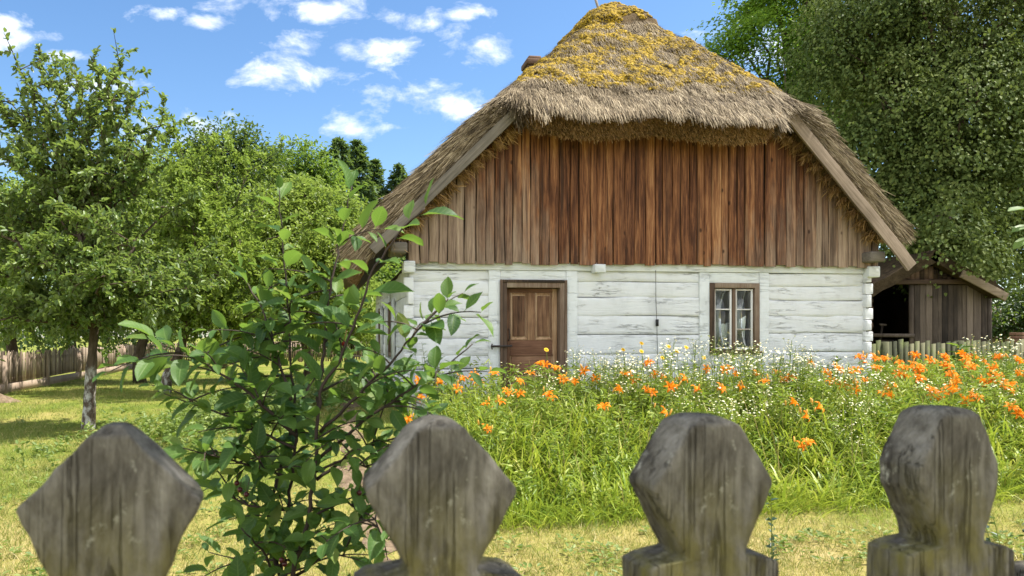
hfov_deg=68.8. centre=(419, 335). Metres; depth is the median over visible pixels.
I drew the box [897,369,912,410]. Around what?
daylily
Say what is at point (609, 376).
fleabane
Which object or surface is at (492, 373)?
daylily
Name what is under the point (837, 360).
silver herb
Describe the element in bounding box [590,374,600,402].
daylily
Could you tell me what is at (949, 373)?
daylily
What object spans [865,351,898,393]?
daylily
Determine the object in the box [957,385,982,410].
fleabane
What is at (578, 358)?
fleabane
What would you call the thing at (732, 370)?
fleabane
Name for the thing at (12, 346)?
fruit tree
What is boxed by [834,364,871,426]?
fleabane
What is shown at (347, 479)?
soil path
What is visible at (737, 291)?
window
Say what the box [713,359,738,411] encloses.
fleabane
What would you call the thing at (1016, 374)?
fleabane
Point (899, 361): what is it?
daylily
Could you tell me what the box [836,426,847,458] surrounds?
fleabane
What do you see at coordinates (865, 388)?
fleabane
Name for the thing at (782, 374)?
fleabane
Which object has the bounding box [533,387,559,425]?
fleabane
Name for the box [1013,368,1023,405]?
daylily
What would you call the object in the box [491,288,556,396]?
door
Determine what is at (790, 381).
fleabane
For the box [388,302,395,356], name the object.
side window
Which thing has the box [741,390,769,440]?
fleabane
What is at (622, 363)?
fleabane
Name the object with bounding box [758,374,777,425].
daylily
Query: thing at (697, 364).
fleabane
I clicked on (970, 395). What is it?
daylily
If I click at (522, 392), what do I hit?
daylily
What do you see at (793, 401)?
daylily
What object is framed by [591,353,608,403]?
fleabane
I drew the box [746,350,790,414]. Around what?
fleabane
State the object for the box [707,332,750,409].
fleabane
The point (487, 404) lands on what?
daylily
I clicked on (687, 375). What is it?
fleabane
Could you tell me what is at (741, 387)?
daylily
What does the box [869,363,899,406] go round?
fleabane
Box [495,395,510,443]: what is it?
daylily
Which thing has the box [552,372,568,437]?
daylily
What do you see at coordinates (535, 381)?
fleabane
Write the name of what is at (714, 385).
fleabane
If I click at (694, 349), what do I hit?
fleabane
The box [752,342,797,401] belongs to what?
fleabane
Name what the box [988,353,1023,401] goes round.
daylily
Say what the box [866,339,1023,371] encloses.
garden fence
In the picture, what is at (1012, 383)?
daylily
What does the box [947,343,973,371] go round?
fern sprig
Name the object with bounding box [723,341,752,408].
fleabane
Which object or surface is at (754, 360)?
fleabane
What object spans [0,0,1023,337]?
sky
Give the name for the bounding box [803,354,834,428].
fleabane
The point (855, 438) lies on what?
fleabane
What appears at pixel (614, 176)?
thatched cottage
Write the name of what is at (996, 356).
daylily
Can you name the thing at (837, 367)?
daylily
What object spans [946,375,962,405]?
daylily
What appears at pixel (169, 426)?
weed cover
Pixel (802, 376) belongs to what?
fleabane
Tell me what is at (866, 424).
fleabane
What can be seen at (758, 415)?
fleabane
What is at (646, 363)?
daylily
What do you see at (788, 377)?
daylily
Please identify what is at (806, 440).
daylily
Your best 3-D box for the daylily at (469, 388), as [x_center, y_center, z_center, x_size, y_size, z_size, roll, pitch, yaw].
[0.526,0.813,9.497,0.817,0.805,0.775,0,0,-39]
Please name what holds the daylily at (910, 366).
on the lawn at (268, 369)
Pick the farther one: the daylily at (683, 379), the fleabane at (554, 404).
the daylily at (683, 379)
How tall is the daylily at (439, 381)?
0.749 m
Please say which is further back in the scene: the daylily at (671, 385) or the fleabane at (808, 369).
the fleabane at (808, 369)
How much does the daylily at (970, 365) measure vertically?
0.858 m
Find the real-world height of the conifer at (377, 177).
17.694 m
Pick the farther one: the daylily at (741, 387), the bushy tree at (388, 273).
the bushy tree at (388, 273)
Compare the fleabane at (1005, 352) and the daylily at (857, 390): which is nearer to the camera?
the daylily at (857, 390)
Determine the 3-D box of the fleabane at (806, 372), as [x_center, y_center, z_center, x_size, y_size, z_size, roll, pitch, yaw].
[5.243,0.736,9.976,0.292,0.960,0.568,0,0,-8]
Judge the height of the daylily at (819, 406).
0.767 m
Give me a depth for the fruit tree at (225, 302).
20.60 m
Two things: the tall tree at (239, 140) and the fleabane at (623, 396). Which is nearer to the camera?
the fleabane at (623, 396)
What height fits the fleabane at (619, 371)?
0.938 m
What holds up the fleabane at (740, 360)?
on the lawn at (268, 369)
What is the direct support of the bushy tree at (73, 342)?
on the lawn at (268, 369)
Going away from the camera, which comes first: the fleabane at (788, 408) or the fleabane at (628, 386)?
the fleabane at (788, 408)
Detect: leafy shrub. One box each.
[293,273,387,360]
[992,272,1023,342]
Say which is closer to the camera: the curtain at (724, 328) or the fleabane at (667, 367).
the fleabane at (667, 367)
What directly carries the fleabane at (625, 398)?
on the lawn at (268, 369)
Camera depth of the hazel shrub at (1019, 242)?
2.25 m
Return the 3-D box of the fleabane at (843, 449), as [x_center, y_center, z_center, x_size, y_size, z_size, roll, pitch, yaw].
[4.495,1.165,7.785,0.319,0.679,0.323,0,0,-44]
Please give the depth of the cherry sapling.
2.00 m
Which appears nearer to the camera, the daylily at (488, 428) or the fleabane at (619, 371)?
the daylily at (488, 428)
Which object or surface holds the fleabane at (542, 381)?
on the lawn at (268, 369)
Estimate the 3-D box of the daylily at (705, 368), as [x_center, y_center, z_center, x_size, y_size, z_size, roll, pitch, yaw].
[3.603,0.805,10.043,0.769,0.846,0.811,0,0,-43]
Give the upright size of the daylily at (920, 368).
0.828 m
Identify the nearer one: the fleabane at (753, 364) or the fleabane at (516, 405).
the fleabane at (516, 405)
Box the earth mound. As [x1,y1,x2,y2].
[0,393,20,402]
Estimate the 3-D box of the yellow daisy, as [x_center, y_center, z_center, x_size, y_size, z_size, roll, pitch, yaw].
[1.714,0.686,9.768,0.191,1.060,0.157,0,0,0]
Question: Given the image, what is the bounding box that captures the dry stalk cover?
[434,353,1023,502]
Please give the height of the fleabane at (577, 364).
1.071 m
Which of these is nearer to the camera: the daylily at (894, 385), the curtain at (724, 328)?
the daylily at (894, 385)
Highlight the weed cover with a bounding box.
[7,370,352,468]
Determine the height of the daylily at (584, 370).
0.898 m
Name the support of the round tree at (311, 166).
on the lawn at (268, 369)
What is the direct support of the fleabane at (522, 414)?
on the lawn at (268, 369)
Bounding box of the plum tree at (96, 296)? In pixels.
[0,27,234,429]
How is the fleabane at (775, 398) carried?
on the lawn at (268, 369)
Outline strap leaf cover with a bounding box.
[408,358,1023,536]
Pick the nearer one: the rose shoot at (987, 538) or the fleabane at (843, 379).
the rose shoot at (987, 538)
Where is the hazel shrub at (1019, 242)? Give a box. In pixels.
[1008,206,1023,248]
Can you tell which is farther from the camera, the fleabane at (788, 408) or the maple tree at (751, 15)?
the maple tree at (751, 15)
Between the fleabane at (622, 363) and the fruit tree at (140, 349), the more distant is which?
the fruit tree at (140, 349)
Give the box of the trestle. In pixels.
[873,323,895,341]
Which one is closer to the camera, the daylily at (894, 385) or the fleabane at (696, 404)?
the fleabane at (696, 404)
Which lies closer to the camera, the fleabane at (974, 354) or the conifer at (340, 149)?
the fleabane at (974, 354)
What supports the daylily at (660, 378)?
on the lawn at (268, 369)
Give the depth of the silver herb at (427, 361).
10.36 m
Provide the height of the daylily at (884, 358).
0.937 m
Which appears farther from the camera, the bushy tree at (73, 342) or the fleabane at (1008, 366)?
the bushy tree at (73, 342)
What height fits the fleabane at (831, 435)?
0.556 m
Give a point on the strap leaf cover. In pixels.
(523, 512)
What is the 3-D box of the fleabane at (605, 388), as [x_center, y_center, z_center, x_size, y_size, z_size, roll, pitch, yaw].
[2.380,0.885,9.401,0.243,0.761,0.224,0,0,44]
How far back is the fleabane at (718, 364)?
9.94 m
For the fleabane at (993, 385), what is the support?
on the lawn at (268, 369)
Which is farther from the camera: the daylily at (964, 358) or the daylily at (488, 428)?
the daylily at (964, 358)
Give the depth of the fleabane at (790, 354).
10.13 m
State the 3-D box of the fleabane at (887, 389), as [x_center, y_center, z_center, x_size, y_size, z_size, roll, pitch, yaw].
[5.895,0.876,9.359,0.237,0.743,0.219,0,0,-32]
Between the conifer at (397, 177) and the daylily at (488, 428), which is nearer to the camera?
the daylily at (488, 428)
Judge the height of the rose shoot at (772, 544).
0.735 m
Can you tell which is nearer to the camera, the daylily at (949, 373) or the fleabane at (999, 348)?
the daylily at (949, 373)
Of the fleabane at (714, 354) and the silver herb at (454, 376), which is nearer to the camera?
the fleabane at (714, 354)
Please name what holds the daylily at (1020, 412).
on the lawn at (268, 369)
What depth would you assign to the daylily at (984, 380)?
9.55 m
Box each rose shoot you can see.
[766,492,779,571]
[985,515,1023,559]
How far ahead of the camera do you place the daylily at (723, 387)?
8.96 m
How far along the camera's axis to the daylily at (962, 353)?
10.87 m
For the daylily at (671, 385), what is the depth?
8.78 m
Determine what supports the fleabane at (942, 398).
on the lawn at (268, 369)
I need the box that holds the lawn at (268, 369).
[0,338,1023,575]
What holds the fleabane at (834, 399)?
on the lawn at (268, 369)
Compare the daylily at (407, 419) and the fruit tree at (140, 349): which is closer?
the daylily at (407, 419)
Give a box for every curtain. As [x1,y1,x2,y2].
[721,323,728,346]
[742,316,745,340]
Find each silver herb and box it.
[414,343,444,403]
[433,360,459,404]
[819,356,841,384]
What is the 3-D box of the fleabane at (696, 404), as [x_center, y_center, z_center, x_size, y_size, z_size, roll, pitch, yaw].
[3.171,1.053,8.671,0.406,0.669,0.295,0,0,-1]
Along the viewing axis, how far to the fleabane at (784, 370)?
9.47 m
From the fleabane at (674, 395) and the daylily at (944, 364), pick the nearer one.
the fleabane at (674, 395)
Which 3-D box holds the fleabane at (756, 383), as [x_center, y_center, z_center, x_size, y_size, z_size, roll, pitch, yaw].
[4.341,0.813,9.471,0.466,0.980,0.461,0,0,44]
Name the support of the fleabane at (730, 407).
on the lawn at (268, 369)
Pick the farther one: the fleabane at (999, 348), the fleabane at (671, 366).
the fleabane at (999, 348)
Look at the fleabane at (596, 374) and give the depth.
9.47 m
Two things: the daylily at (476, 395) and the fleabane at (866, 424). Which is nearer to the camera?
the fleabane at (866, 424)
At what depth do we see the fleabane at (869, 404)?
8.75 m
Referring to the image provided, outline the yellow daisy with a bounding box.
[544,348,550,387]
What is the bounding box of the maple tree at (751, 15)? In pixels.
[686,0,934,209]
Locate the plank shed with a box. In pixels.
[866,250,1008,364]
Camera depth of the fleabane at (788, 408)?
8.64 m
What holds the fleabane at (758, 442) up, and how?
on the lawn at (268, 369)
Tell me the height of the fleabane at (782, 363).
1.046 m
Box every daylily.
[390,376,420,420]
[404,413,413,423]
[408,378,445,418]
[410,394,427,421]
[440,368,478,412]
[451,373,469,411]
[452,380,466,424]
[457,381,483,427]
[469,396,492,442]
[472,367,498,410]
[477,420,513,469]
[492,384,512,434]
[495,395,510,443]
[511,389,525,410]
[515,378,524,406]
[525,360,552,415]
[528,386,575,436]
[551,364,560,394]
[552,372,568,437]
[564,402,615,468]
[571,376,579,416]
[579,364,590,404]
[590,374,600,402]
[594,384,622,432]
[614,371,639,421]
[616,385,657,439]
[637,403,671,459]
[643,357,667,406]
[644,381,681,432]
[649,370,666,418]
[659,364,709,390]
[675,374,687,388]
[691,384,700,395]
[708,364,753,411]
[709,382,726,411]
[732,370,740,410]
[737,380,755,418]
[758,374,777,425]
[767,407,831,469]
[776,397,798,441]
[777,397,833,464]
[780,372,805,412]
[783,437,816,488]
[819,361,876,398]
[823,368,831,381]
[837,377,858,391]
[844,366,863,380]
[847,385,860,404]
[854,351,867,376]
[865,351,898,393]
[870,355,904,391]
[870,364,884,397]
[877,390,894,401]
[878,354,891,376]
[879,380,898,405]
[890,365,902,389]
[893,358,916,394]
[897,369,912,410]
[898,374,926,408]
[908,351,920,389]
[913,363,926,405]
[919,355,939,389]
[922,384,935,401]
[926,387,948,400]
[929,361,966,400]
[938,351,950,374]
[943,380,960,398]
[945,370,962,403]
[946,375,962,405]
[948,361,989,400]
[949,355,975,396]
[954,351,986,395]
[955,350,970,380]
[960,388,984,408]
[972,374,991,407]
[975,371,1006,417]
[984,382,1016,426]
[986,361,998,395]
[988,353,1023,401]
[991,353,1004,396]
[994,400,1023,452]
[1005,379,1019,427]
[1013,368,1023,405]
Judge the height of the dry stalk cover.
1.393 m
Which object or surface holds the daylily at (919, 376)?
on the lawn at (268, 369)
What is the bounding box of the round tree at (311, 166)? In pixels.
[254,134,367,356]
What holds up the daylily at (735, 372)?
on the lawn at (268, 369)
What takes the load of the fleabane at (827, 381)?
on the lawn at (268, 369)
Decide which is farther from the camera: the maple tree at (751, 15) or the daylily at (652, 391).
the maple tree at (751, 15)
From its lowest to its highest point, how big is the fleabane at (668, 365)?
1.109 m
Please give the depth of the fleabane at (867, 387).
8.57 m
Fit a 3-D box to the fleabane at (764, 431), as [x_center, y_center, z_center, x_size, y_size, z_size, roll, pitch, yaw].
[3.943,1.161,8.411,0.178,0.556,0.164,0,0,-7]
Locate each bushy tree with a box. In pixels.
[0,168,207,365]
[154,256,402,354]
[857,75,1023,342]
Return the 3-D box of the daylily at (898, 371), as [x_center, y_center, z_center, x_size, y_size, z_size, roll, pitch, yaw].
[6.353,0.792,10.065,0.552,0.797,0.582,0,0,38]
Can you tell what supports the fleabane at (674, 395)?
on the lawn at (268, 369)
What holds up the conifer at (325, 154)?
on the lawn at (268, 369)
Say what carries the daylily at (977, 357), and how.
on the lawn at (268, 369)
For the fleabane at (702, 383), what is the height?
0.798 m
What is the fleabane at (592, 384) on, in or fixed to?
on the lawn at (268, 369)
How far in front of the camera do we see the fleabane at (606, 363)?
10.04 m
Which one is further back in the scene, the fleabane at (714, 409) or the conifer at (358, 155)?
the conifer at (358, 155)
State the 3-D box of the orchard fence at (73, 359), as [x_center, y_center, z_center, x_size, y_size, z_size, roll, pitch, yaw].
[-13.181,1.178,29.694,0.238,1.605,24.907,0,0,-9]
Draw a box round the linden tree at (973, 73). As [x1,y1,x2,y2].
[759,0,1023,301]
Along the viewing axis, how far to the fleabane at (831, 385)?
9.06 m
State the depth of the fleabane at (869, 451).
7.76 m
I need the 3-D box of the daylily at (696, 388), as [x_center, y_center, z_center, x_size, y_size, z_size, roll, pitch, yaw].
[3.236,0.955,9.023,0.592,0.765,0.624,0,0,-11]
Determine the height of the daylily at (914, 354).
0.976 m
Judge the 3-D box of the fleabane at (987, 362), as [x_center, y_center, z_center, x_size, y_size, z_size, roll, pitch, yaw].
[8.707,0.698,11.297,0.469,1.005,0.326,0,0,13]
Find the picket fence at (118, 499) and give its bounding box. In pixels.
[16,405,1023,575]
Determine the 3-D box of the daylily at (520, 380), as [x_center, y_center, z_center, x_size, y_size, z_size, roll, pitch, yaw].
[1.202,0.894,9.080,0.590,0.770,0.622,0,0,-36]
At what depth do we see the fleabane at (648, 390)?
9.50 m
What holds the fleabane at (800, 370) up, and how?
on the lawn at (268, 369)
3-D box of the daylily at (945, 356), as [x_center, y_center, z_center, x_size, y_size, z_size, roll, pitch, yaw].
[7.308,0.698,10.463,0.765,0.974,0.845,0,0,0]
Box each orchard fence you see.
[0,343,152,393]
[127,341,375,361]
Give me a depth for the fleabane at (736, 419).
8.00 m
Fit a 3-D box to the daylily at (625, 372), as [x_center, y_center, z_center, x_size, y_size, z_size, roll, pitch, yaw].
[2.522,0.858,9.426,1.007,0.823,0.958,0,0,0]
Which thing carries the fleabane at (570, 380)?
on the lawn at (268, 369)
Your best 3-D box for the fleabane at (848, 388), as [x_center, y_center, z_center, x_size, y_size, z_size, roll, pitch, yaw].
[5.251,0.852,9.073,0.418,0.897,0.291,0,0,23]
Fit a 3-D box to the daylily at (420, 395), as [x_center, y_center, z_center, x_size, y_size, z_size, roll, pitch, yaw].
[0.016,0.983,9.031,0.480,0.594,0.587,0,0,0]
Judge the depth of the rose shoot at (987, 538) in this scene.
4.05 m
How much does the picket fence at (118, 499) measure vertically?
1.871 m
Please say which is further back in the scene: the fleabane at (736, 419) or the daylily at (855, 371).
the daylily at (855, 371)
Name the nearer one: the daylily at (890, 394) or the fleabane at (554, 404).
the fleabane at (554, 404)
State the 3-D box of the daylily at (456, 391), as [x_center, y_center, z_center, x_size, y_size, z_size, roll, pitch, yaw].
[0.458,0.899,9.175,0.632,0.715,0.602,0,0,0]
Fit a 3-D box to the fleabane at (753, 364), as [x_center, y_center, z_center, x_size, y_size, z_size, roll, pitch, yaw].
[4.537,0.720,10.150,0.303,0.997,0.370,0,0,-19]
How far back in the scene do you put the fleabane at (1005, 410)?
8.73 m
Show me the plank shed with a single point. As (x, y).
(957, 313)
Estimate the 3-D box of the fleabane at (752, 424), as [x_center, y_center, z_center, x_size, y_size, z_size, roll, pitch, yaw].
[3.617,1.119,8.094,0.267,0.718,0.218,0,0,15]
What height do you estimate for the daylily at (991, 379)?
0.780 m
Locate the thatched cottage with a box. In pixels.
[329,0,919,417]
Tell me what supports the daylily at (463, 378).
on the lawn at (268, 369)
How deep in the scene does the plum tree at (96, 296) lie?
12.82 m
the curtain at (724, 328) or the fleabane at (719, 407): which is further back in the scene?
the curtain at (724, 328)
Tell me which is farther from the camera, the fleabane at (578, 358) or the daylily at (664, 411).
the fleabane at (578, 358)
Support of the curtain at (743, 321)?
hanging from the thatched cottage
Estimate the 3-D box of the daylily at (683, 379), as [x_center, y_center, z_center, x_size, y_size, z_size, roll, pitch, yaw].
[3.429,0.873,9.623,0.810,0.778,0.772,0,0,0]
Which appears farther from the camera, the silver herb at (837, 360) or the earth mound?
the earth mound
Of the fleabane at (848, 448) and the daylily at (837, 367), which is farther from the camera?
the daylily at (837, 367)
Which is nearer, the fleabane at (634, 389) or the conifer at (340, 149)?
the fleabane at (634, 389)
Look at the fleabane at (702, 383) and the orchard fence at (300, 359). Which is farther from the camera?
the orchard fence at (300, 359)
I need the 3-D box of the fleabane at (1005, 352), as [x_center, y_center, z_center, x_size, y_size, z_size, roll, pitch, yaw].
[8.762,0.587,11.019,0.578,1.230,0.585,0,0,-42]
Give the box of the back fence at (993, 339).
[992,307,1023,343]
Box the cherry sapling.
[92,159,506,575]
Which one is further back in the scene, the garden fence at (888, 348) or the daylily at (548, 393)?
the garden fence at (888, 348)
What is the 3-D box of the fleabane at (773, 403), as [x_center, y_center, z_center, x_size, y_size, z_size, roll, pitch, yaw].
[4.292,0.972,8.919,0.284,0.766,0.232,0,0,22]
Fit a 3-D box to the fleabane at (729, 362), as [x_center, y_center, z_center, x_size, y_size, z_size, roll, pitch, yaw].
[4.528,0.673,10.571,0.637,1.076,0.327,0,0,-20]
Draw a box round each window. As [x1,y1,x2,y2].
[378,308,379,352]
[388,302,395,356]
[709,283,761,353]
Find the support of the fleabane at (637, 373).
on the lawn at (268, 369)
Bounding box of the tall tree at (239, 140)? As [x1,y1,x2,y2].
[160,108,305,368]
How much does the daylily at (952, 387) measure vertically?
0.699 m
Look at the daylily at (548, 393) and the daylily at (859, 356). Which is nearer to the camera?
the daylily at (548, 393)
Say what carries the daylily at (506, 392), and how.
on the lawn at (268, 369)
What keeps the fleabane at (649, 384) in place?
on the lawn at (268, 369)
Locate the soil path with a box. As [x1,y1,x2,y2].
[336,399,395,561]
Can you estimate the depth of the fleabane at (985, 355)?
11.43 m
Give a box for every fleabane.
[501,362,552,427]
[506,395,523,421]
[529,367,553,426]
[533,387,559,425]
[536,368,548,404]
[551,385,562,435]
[556,350,583,407]
[559,366,581,428]
[567,345,598,398]
[583,366,605,408]
[586,350,613,401]
[588,358,621,397]
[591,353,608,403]
[595,380,616,409]
[599,350,636,421]
[600,355,617,389]
[608,349,636,385]
[608,385,630,425]
[609,356,633,391]
[612,354,658,406]
[620,381,647,426]
[623,370,645,412]
[626,353,651,419]
[630,363,662,423]
[633,378,661,420]
[640,354,680,436]
[646,347,674,406]
[657,344,678,405]
[659,338,687,410]
[668,389,694,412]
[671,352,707,410]
[682,397,709,411]
[683,349,711,385]
[684,372,710,400]
[687,336,713,386]
[700,346,731,397]
[701,400,731,414]
[704,373,728,415]
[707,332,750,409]
[707,383,741,417]
[712,339,767,413]
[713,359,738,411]
[715,398,744,423]
[718,348,757,379]
[718,398,756,422]
[722,353,752,393]
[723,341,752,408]
[729,349,769,421]
[733,341,769,393]
[735,343,771,416]
[737,352,760,396]
[737,407,760,448]
[738,361,771,410]
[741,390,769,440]
[742,343,774,398]
[742,403,771,458]
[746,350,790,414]
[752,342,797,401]
[752,403,771,435]
[757,384,789,404]
[758,414,768,452]
[764,386,782,428]
[765,347,800,410]
[770,348,802,383]
[771,372,797,410]
[771,391,799,436]
[772,364,794,391]
[782,336,805,385]
[787,345,815,381]
[787,358,815,404]
[790,348,814,406]
[796,356,839,422]
[796,357,819,398]
[798,347,819,413]
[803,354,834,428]
[807,366,824,424]
[810,374,857,427]
[821,356,865,424]
[828,417,836,454]
[830,369,861,418]
[831,365,852,411]
[832,414,864,464]
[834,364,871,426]
[835,427,860,469]
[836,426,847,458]
[845,395,868,452]
[852,393,876,428]
[852,440,881,474]
[854,401,884,470]
[855,366,885,441]
[858,374,885,406]
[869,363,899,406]
[880,377,897,407]
[913,376,951,403]
[914,375,944,403]
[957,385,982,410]
[958,334,987,397]
[972,346,992,377]
[978,349,1000,375]
[984,338,1017,394]
[985,338,1019,403]
[985,375,1017,434]
[988,334,1023,373]
[997,354,1023,389]
[998,394,1016,434]
[1005,356,1023,396]
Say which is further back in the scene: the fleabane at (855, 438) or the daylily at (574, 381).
the daylily at (574, 381)
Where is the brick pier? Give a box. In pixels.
[1005,332,1023,360]
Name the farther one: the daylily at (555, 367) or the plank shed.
the plank shed
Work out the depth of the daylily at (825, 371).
10.00 m
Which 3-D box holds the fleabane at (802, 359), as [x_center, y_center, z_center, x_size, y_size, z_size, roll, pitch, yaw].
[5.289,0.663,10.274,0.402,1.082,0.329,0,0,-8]
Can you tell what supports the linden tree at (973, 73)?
on the lawn at (268, 369)
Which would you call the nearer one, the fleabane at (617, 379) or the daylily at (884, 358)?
the fleabane at (617, 379)
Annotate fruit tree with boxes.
[0,159,111,383]
[52,150,258,383]
[101,100,338,392]
[222,172,400,376]
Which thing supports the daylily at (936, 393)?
on the lawn at (268, 369)
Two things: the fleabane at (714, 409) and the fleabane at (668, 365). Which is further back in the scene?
the fleabane at (668, 365)
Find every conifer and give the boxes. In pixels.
[275,149,350,355]
[287,136,380,353]
[334,139,393,354]
[366,158,405,281]
[378,162,407,283]
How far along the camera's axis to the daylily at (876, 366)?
10.23 m
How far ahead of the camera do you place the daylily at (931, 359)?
10.32 m
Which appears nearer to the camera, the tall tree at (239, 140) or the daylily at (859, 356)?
the daylily at (859, 356)
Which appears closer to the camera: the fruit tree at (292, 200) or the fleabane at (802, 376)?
the fleabane at (802, 376)
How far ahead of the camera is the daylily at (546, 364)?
9.55 m
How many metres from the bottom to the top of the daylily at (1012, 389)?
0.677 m
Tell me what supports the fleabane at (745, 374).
on the lawn at (268, 369)
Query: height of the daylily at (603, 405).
0.752 m
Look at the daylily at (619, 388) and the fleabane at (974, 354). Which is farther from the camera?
the fleabane at (974, 354)
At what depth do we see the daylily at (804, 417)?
7.99 m
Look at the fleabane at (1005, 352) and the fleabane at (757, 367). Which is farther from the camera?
the fleabane at (1005, 352)
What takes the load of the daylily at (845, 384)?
on the lawn at (268, 369)
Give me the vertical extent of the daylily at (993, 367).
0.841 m
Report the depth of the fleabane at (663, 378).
9.17 m
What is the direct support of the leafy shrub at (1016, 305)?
on the lawn at (268, 369)
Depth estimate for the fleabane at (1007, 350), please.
10.46 m
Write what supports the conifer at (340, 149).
on the lawn at (268, 369)
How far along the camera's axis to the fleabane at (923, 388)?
9.27 m
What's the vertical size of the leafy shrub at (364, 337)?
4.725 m
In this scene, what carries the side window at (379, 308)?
in the thatched cottage
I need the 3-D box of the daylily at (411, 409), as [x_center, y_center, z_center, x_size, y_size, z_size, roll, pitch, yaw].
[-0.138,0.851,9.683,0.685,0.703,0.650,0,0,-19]
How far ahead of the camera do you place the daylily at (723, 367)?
9.74 m
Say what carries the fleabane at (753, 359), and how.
on the lawn at (268, 369)
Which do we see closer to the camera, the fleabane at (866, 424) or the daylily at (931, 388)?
the fleabane at (866, 424)
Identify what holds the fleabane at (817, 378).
on the lawn at (268, 369)

